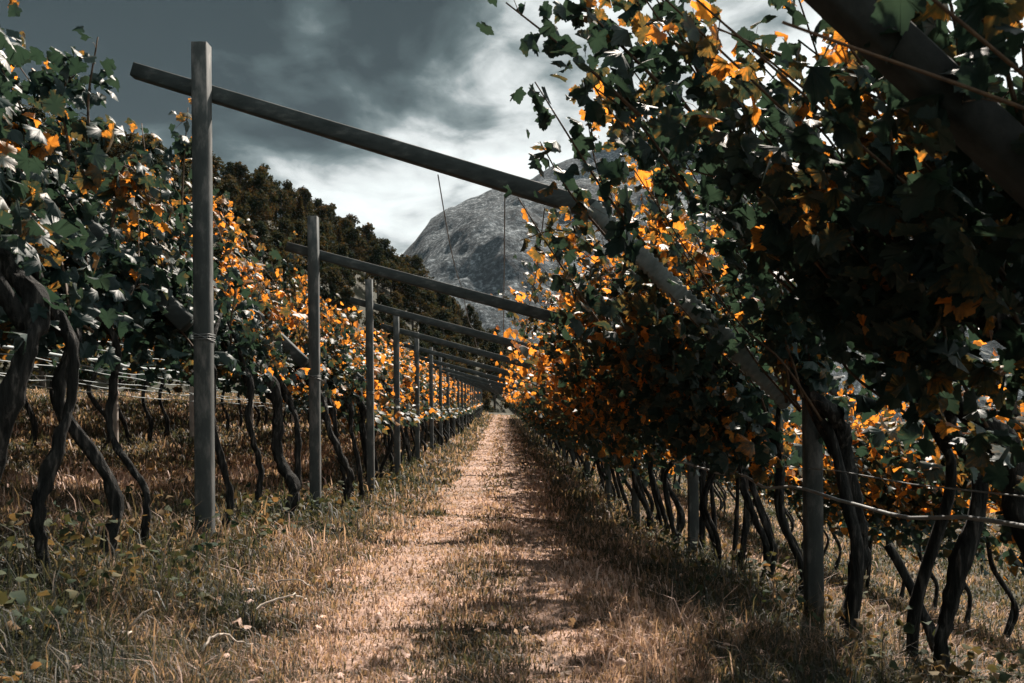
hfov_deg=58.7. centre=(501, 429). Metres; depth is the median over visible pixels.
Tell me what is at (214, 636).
twig
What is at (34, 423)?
grapevine
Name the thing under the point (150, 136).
broadleaf tree
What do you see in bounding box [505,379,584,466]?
grapevine
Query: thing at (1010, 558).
grapevine
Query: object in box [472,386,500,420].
pergola frame
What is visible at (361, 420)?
grapevine
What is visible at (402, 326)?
broadleaf tree
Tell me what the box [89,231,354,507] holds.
grapevine
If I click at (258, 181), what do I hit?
broadleaf tree
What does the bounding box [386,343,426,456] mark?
grapevine
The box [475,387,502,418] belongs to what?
pergola frame
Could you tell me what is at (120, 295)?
grapevine
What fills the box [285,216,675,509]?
pergola frame
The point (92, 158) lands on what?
grapevine
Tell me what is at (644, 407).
grapevine
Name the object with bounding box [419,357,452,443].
grapevine
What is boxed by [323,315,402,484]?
grapevine
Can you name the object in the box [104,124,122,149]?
broadleaf tree
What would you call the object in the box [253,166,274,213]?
broadleaf tree
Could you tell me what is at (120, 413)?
grapevine
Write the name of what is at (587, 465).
pergola frame
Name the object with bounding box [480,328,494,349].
broadleaf tree
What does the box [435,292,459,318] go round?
broadleaf tree
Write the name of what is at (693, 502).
pergola frame
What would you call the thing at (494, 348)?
broadleaf tree
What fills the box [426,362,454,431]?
grapevine
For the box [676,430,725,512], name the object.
grapevine
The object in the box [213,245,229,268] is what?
broadleaf tree
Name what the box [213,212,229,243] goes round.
broadleaf tree
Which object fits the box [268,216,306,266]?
broadleaf tree
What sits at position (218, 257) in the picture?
conifer tree
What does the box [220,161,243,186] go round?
broadleaf tree
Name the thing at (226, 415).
grapevine
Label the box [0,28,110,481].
grapevine
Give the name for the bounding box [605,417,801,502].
pergola frame
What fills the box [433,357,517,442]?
pergola frame
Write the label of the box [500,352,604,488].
grapevine
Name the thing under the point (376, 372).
grapevine
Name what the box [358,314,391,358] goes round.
broadleaf tree
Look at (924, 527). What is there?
grapevine
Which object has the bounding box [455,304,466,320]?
broadleaf tree
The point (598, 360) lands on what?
grapevine
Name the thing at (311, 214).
broadleaf tree
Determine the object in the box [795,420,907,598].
grapevine
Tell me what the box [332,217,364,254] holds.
broadleaf tree
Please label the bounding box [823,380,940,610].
grapevine
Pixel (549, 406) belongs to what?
grapevine
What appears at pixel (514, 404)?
grapevine
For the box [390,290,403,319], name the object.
broadleaf tree
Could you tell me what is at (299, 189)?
broadleaf tree
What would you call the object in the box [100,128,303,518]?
grapevine
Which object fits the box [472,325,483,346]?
broadleaf tree
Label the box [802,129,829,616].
pergola frame
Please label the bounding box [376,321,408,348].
broadleaf tree
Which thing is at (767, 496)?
grapevine
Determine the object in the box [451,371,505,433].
pergola frame
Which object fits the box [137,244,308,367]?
pergola frame
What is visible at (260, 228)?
broadleaf tree
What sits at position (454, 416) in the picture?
grapevine
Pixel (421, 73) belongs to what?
sky
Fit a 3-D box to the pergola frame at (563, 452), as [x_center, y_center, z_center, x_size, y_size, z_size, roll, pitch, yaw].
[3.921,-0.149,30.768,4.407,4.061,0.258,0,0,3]
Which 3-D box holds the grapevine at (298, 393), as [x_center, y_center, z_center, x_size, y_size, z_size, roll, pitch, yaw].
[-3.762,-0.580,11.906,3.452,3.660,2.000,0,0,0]
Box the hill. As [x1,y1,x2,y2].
[0,194,519,414]
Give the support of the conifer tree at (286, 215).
on the hill
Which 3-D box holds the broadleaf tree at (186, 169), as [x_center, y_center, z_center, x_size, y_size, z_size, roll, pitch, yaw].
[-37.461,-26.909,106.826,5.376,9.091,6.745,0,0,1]
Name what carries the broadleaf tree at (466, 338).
on the hill
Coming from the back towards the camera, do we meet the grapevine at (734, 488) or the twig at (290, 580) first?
the grapevine at (734, 488)
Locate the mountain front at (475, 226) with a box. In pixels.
[403,177,1023,421]
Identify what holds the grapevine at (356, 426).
on the ground at (942, 569)
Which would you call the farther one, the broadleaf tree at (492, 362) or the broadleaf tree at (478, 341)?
the broadleaf tree at (478, 341)
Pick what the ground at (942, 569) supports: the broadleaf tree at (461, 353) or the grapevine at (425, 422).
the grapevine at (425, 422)
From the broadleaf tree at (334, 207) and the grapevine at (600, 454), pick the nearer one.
the grapevine at (600, 454)
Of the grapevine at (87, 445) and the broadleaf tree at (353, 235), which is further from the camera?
the broadleaf tree at (353, 235)
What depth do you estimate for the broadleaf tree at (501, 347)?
182.50 m
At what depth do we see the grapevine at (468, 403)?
54.72 m
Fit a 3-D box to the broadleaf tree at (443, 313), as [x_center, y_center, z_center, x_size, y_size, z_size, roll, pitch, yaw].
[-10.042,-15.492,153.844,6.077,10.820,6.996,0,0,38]
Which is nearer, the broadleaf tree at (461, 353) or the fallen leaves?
the fallen leaves
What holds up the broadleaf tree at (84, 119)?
on the hill
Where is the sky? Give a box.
[0,0,1023,255]
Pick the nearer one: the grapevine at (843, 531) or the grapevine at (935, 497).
the grapevine at (935, 497)
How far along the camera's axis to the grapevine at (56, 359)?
13.15 m
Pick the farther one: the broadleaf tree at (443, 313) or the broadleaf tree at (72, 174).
the broadleaf tree at (443, 313)
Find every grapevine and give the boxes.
[0,2,172,573]
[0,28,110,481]
[0,46,133,567]
[0,83,190,544]
[0,323,64,445]
[5,350,15,360]
[8,0,241,531]
[34,344,93,423]
[41,330,110,448]
[78,123,281,516]
[83,331,157,444]
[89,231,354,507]
[89,250,347,490]
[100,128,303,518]
[107,339,170,442]
[120,274,366,500]
[143,353,181,436]
[168,367,189,430]
[182,376,234,386]
[187,308,395,483]
[189,191,309,508]
[192,281,376,496]
[217,373,231,431]
[223,373,242,426]
[245,396,260,426]
[260,396,267,425]
[283,403,286,425]
[320,302,418,475]
[320,319,397,482]
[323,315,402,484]
[337,317,412,457]
[360,342,434,458]
[363,328,436,444]
[363,334,422,463]
[364,333,423,457]
[376,343,424,462]
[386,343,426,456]
[388,346,437,450]
[399,342,435,448]
[400,351,441,443]
[404,351,451,443]
[405,354,448,438]
[409,361,444,430]
[410,351,443,447]
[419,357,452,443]
[422,361,447,442]
[423,369,452,438]
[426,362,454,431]
[426,363,458,435]
[426,364,465,432]
[434,371,454,439]
[435,374,456,429]
[435,375,457,437]
[442,373,462,431]
[450,382,468,422]
[459,388,472,424]
[460,383,475,418]
[476,0,1023,566]
[490,291,679,530]
[491,359,575,468]
[494,331,622,505]
[496,325,647,519]
[497,282,683,536]
[497,376,557,451]
[498,381,552,450]
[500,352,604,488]
[501,365,581,467]
[503,23,935,652]
[505,370,604,488]
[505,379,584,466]
[506,247,685,538]
[506,392,547,444]
[507,329,661,525]
[509,373,559,454]
[510,0,988,680]
[510,364,584,477]
[510,377,568,462]
[511,370,565,457]
[511,370,583,465]
[513,236,716,556]
[513,252,683,531]
[514,356,575,457]
[516,330,595,480]
[516,379,560,452]
[520,110,802,596]
[521,236,685,542]
[522,208,797,570]
[522,392,565,450]
[524,331,622,504]
[528,317,631,508]
[529,358,605,495]
[534,406,590,463]
[535,157,772,579]
[557,165,724,562]
[562,106,797,585]
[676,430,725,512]
[679,0,1023,369]
[683,0,1023,479]
[705,464,735,515]
[706,446,768,525]
[715,479,726,507]
[716,474,753,516]
[727,469,785,522]
[748,475,802,531]
[751,407,828,554]
[760,430,802,548]
[768,409,846,570]
[771,393,896,587]
[772,390,883,569]
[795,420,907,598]
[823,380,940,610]
[825,366,975,623]
[851,402,1021,639]
[902,385,1023,581]
[943,340,1023,513]
[977,348,1023,440]
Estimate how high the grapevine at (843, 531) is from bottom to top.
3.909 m
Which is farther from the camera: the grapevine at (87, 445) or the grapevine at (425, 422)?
the grapevine at (425, 422)
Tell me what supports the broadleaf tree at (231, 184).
on the hill
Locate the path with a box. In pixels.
[214,415,720,682]
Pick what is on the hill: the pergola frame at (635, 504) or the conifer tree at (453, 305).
the conifer tree at (453, 305)
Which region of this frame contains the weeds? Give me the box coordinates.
[0,409,1023,682]
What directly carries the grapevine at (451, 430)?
on the ground at (942, 569)
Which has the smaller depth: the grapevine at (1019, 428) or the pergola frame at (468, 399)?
the grapevine at (1019, 428)
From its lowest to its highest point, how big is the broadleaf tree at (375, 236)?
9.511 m
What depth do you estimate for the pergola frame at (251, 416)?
22.51 m
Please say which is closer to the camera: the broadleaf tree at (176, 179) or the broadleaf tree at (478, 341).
the broadleaf tree at (176, 179)
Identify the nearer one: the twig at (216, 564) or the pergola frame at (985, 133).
the pergola frame at (985, 133)
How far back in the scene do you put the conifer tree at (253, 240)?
107.15 m
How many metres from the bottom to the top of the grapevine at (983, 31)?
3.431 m
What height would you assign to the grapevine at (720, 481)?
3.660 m
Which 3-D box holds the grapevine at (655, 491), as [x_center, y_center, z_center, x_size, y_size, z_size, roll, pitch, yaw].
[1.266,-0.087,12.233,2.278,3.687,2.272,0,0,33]
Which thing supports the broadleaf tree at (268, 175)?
on the hill
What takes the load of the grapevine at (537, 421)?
on the ground at (942, 569)
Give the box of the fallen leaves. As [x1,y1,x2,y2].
[0,403,1023,682]
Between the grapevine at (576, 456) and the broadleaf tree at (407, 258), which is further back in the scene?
the broadleaf tree at (407, 258)
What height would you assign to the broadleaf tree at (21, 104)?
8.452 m
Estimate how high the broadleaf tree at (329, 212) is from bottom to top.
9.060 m
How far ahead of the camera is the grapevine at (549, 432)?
22.87 m
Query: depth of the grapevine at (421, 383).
27.66 m
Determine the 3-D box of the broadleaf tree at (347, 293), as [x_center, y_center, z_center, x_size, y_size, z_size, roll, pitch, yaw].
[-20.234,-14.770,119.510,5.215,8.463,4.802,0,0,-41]
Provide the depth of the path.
5.23 m
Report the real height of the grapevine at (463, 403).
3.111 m
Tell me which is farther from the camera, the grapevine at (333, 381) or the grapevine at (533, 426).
the grapevine at (533, 426)
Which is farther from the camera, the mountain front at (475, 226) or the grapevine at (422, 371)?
the mountain front at (475, 226)
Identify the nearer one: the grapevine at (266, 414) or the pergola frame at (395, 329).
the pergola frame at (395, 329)
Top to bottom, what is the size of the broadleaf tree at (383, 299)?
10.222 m
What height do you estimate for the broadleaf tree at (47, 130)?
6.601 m
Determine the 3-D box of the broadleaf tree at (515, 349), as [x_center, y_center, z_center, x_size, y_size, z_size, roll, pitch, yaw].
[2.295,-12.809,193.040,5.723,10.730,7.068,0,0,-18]
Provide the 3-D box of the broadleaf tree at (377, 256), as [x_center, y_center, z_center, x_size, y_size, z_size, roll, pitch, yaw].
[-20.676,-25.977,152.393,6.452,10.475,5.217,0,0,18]
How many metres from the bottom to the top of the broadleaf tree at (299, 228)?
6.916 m
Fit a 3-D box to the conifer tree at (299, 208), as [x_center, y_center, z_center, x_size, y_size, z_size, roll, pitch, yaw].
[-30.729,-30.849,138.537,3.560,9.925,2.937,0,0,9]
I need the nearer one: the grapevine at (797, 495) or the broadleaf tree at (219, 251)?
the grapevine at (797, 495)
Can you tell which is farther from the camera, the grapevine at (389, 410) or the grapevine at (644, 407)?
the grapevine at (389, 410)
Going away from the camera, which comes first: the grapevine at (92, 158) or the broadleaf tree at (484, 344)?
the grapevine at (92, 158)
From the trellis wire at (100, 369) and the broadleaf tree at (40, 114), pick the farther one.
the broadleaf tree at (40, 114)
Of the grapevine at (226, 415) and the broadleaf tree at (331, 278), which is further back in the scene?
the broadleaf tree at (331, 278)
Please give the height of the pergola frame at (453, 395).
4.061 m
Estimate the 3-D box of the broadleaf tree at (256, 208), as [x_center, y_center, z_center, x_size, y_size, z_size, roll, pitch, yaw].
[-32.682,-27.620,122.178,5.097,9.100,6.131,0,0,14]
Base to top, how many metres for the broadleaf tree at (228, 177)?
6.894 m
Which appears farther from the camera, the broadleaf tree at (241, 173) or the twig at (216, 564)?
the broadleaf tree at (241, 173)
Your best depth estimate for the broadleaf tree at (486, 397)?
146.19 m
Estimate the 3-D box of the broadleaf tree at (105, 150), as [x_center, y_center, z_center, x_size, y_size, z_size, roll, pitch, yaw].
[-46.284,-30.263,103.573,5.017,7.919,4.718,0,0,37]
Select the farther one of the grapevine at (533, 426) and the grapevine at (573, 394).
the grapevine at (533, 426)
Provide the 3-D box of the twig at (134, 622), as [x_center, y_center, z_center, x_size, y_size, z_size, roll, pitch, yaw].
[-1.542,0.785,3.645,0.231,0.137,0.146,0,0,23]
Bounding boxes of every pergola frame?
[58,190,192,331]
[109,300,365,449]
[130,41,794,545]
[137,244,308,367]
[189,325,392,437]
[250,348,410,427]
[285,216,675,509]
[291,394,427,424]
[349,279,550,497]
[380,315,535,474]
[403,332,537,461]
[420,347,524,451]
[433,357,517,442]
[442,363,513,439]
[449,368,510,429]
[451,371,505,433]
[459,381,510,426]
[461,381,505,425]
[467,384,502,422]
[469,385,497,424]
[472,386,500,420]
[473,386,506,414]
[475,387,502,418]
[562,443,564,459]
[571,449,574,467]
[585,446,589,479]
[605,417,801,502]
[632,388,875,523]
[687,243,1020,550]
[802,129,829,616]
[804,0,1023,208]
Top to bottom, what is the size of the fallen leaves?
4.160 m
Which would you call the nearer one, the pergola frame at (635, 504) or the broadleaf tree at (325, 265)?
the pergola frame at (635, 504)
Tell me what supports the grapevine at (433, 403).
on the ground at (942, 569)
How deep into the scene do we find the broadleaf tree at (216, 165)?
121.85 m
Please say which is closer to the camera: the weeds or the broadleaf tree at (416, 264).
the weeds
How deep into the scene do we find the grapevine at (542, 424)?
28.05 m
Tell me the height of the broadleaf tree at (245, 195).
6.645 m
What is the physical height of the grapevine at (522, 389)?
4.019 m
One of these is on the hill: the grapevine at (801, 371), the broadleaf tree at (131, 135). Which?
the broadleaf tree at (131, 135)
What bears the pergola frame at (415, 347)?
on the ground at (942, 569)
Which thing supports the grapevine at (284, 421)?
on the ground at (942, 569)
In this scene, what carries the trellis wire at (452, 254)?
attached to the pergola frame at (200, 89)
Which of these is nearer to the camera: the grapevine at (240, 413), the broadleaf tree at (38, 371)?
the grapevine at (240, 413)
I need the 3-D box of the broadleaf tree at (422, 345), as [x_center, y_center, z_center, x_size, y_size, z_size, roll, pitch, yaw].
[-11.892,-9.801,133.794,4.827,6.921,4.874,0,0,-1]
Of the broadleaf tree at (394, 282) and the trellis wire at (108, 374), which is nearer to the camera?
the trellis wire at (108, 374)
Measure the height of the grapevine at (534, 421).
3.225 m
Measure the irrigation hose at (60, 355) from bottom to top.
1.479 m
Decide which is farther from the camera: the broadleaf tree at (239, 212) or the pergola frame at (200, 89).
the broadleaf tree at (239, 212)
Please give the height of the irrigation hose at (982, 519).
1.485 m
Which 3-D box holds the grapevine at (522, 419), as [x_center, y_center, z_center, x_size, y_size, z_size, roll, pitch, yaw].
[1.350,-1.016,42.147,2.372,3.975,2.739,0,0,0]
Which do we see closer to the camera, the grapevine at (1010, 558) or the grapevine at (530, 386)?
the grapevine at (1010, 558)
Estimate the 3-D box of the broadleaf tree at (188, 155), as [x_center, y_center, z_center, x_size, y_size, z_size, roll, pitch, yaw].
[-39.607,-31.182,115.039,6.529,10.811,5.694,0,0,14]
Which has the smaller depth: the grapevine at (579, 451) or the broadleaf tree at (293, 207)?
the grapevine at (579, 451)
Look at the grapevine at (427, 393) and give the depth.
28.90 m
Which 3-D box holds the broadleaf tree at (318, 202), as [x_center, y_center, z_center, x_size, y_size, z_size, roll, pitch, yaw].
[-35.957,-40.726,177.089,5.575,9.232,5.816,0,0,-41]
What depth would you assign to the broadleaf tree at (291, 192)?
153.29 m
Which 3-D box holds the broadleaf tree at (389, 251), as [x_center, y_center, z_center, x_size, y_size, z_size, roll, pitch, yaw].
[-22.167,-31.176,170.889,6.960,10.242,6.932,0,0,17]
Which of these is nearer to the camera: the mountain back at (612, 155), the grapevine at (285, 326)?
the grapevine at (285, 326)
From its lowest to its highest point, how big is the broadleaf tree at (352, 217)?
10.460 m
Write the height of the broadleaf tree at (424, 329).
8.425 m
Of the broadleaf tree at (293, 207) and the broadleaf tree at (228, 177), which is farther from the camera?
the broadleaf tree at (293, 207)
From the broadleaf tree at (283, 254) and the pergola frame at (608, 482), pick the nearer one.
the pergola frame at (608, 482)
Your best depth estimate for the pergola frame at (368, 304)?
14.31 m
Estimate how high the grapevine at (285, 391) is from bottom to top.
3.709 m
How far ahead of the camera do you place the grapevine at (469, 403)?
59.69 m
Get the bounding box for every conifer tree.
[214,254,222,267]
[246,235,263,276]
[283,213,296,265]
[293,195,306,230]
[319,225,329,279]
[324,223,332,252]
[336,227,343,244]
[447,296,460,337]
[502,349,508,397]
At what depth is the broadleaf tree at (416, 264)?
189.07 m
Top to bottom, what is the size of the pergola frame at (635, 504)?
4.061 m
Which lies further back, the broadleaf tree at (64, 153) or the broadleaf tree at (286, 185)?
the broadleaf tree at (286, 185)
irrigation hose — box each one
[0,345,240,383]
[630,453,1023,528]
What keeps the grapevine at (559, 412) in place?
on the ground at (942, 569)
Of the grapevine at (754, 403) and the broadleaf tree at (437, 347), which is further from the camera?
the broadleaf tree at (437, 347)
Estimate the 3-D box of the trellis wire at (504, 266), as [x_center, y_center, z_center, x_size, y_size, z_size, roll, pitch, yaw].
[0.020,-1.763,28.997,0.009,0.817,45.196,0,0,0]
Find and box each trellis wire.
[0,353,300,397]
[0,360,292,398]
[0,373,269,400]
[0,375,304,406]
[27,384,269,407]
[437,175,489,383]
[502,196,504,391]
[511,208,544,386]
[657,449,1023,496]
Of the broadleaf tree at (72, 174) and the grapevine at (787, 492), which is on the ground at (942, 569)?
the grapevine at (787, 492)
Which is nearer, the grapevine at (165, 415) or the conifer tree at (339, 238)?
the grapevine at (165, 415)
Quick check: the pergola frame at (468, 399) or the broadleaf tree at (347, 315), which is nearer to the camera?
the pergola frame at (468, 399)
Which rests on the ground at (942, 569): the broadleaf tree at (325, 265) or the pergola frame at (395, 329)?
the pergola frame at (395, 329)
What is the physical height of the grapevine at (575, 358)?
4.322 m
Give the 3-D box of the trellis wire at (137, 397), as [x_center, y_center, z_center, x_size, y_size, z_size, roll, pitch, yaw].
[-6.049,-1.053,31.800,0.082,1.033,55.601,0,0,0]
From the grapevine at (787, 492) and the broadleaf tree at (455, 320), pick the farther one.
the broadleaf tree at (455, 320)
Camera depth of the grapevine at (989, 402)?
9.60 m
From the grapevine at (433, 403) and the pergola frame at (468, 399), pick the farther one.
the pergola frame at (468, 399)
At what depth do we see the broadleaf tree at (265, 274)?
97.12 m
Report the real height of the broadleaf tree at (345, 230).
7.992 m
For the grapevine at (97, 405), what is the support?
on the ground at (942, 569)
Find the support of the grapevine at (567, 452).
on the ground at (942, 569)
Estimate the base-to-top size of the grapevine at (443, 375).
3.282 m
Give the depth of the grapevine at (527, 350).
13.13 m
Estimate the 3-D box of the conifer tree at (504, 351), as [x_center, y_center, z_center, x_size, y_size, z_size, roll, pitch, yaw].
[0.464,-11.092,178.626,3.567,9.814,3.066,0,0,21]
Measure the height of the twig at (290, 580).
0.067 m
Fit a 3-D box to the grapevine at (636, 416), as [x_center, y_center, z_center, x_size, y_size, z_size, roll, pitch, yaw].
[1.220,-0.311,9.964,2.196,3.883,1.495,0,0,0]
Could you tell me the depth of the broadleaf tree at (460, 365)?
135.38 m
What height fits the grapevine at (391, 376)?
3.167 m
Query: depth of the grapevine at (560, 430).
21.06 m
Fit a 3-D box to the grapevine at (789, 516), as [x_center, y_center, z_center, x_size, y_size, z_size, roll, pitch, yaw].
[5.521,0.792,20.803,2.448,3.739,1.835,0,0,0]
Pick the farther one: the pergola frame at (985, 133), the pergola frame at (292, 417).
the pergola frame at (292, 417)
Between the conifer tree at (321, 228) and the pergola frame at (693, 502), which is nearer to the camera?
the pergola frame at (693, 502)
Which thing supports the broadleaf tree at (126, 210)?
on the hill
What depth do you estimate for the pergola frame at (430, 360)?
26.77 m
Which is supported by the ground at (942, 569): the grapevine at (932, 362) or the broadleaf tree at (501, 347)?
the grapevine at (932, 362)
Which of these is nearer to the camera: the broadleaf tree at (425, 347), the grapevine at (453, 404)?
the grapevine at (453, 404)
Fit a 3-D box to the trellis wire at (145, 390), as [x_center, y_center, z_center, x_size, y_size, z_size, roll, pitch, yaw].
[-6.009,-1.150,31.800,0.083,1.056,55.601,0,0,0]
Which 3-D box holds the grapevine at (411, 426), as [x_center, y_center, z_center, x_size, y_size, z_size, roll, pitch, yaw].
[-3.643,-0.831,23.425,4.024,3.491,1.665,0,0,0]
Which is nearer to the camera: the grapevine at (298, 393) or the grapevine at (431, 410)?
the grapevine at (298, 393)
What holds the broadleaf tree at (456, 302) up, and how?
on the hill
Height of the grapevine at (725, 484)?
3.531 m
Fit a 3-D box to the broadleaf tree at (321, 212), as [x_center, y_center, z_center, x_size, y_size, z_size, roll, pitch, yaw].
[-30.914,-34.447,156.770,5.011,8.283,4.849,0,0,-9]
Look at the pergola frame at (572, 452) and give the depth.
26.55 m
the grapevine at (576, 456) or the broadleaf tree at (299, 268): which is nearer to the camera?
the grapevine at (576, 456)
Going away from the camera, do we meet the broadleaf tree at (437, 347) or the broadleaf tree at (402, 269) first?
the broadleaf tree at (437, 347)
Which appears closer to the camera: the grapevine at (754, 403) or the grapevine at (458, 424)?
the grapevine at (754, 403)
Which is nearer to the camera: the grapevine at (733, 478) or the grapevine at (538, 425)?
the grapevine at (733, 478)
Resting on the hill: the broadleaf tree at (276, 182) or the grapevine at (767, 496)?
the broadleaf tree at (276, 182)
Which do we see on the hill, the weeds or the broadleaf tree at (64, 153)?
the broadleaf tree at (64, 153)
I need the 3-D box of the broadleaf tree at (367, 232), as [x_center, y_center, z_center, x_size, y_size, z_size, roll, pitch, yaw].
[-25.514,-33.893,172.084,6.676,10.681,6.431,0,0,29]
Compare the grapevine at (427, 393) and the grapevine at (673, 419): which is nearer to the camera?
the grapevine at (673, 419)
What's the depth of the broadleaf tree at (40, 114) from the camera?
108.84 m
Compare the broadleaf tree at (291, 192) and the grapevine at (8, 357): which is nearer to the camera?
the grapevine at (8, 357)
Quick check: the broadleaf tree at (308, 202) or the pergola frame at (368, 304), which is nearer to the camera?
the pergola frame at (368, 304)
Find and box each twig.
[112,608,151,640]
[201,633,250,651]
[207,557,236,586]
[252,593,306,610]
[263,579,313,585]
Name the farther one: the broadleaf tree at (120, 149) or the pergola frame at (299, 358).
the broadleaf tree at (120, 149)
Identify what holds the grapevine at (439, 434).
on the ground at (942, 569)
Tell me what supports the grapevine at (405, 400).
on the ground at (942, 569)
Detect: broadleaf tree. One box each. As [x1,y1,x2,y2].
[0,359,86,388]
[11,101,29,141]
[22,103,48,126]
[37,127,56,167]
[50,140,79,173]
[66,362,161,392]
[68,162,105,216]
[77,117,86,140]
[93,139,113,171]
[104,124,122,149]
[109,139,137,182]
[111,194,142,219]
[118,129,140,156]
[136,138,177,202]
[138,132,166,171]
[164,173,191,225]
[170,163,191,212]
[171,147,216,188]
[191,151,231,208]
[213,179,242,229]
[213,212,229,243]
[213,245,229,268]
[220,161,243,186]
[221,173,240,202]
[223,204,254,251]
[232,161,253,194]
[236,191,251,216]
[242,219,274,280]
[244,189,278,238]
[246,171,279,221]
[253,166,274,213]
[254,163,278,200]
[255,266,294,307]
[256,247,307,307]
[263,230,296,271]
[266,188,294,226]
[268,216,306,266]
[271,180,284,220]
[282,180,296,201]
[284,188,306,216]
[286,265,307,294]
[289,204,306,227]
[291,218,306,244]
[294,229,342,274]
[295,185,312,213]
[298,188,317,223]
[306,213,320,225]
[313,197,325,215]
[314,206,336,238]
[319,220,339,252]
[320,265,345,310]
[322,204,337,231]
[324,242,356,287]
[328,203,340,232]
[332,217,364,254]
[333,285,363,327]
[336,311,359,343]
[339,250,363,285]
[342,226,371,279]
[342,228,361,260]
[345,213,361,231]
[358,222,378,278]
[358,243,391,303]
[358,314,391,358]
[363,231,376,277]
[368,237,401,289]
[373,292,405,335]
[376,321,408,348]
[379,262,399,294]
[389,316,409,346]
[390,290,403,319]
[392,265,415,296]
[394,255,407,286]
[395,269,423,320]
[401,284,436,330]
[403,255,411,267]
[408,254,433,289]
[409,333,435,359]
[409,341,435,368]
[411,312,440,349]
[414,289,439,329]
[427,329,455,370]
[429,306,460,350]
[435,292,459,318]
[437,335,465,371]
[445,297,460,321]
[448,317,462,340]
[450,334,484,372]
[451,340,476,375]
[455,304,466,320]
[455,362,482,399]
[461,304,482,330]
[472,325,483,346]
[479,340,490,350]
[479,341,509,377]
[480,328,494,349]
[482,390,495,412]
[483,333,514,370]
[485,358,505,409]
[499,368,518,414]
[508,348,519,367]
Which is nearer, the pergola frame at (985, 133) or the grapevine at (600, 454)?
the pergola frame at (985, 133)
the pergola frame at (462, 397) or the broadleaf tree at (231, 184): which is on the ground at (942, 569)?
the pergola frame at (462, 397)
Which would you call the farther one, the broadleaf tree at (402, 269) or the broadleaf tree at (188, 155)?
the broadleaf tree at (402, 269)
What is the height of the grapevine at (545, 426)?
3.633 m
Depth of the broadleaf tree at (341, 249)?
132.06 m
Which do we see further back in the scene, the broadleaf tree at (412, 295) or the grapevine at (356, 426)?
the broadleaf tree at (412, 295)
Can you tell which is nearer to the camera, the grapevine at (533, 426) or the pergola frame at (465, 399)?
the grapevine at (533, 426)
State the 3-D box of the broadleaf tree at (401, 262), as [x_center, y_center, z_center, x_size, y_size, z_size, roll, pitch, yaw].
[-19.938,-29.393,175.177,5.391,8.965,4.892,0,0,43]
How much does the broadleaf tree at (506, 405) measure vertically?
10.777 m
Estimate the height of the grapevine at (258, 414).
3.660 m
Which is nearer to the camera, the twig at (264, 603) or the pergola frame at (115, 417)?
the twig at (264, 603)
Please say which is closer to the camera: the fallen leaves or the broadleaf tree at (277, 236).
the fallen leaves
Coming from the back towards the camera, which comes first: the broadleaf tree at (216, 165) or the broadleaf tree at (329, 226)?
the broadleaf tree at (329, 226)
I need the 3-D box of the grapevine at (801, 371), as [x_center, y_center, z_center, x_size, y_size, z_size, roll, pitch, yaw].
[1.270,-0.421,5.643,2.529,3.800,1.630,0,0,0]
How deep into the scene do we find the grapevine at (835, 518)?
16.70 m
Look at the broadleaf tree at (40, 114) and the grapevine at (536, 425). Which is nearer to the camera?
the grapevine at (536, 425)
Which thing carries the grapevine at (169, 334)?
on the ground at (942, 569)
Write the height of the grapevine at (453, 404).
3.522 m
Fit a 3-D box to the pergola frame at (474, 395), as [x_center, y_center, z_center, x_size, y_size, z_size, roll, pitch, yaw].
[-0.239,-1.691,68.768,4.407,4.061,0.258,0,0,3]
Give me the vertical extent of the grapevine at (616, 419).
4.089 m
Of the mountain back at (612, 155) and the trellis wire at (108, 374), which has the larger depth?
the mountain back at (612, 155)
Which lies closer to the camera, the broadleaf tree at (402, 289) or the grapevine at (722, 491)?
the grapevine at (722, 491)
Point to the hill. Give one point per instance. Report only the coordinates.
(358, 289)
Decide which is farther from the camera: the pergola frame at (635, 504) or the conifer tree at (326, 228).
the conifer tree at (326, 228)
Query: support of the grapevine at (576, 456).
on the ground at (942, 569)
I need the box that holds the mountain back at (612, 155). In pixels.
[530,141,701,180]
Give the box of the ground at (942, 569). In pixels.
[0,389,1023,682]
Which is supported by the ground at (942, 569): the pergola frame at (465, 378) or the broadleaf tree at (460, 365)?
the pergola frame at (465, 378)
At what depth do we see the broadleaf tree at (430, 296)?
158.80 m
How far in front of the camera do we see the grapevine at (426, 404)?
26.94 m
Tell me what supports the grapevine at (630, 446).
on the ground at (942, 569)
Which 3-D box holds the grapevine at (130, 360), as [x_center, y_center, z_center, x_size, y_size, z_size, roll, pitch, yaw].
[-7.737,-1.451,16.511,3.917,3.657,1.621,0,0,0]
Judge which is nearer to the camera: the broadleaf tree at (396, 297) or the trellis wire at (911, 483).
the trellis wire at (911, 483)
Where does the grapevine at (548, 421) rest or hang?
on the ground at (942, 569)
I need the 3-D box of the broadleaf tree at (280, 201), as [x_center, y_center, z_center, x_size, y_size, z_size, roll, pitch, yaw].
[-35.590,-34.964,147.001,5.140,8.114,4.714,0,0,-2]

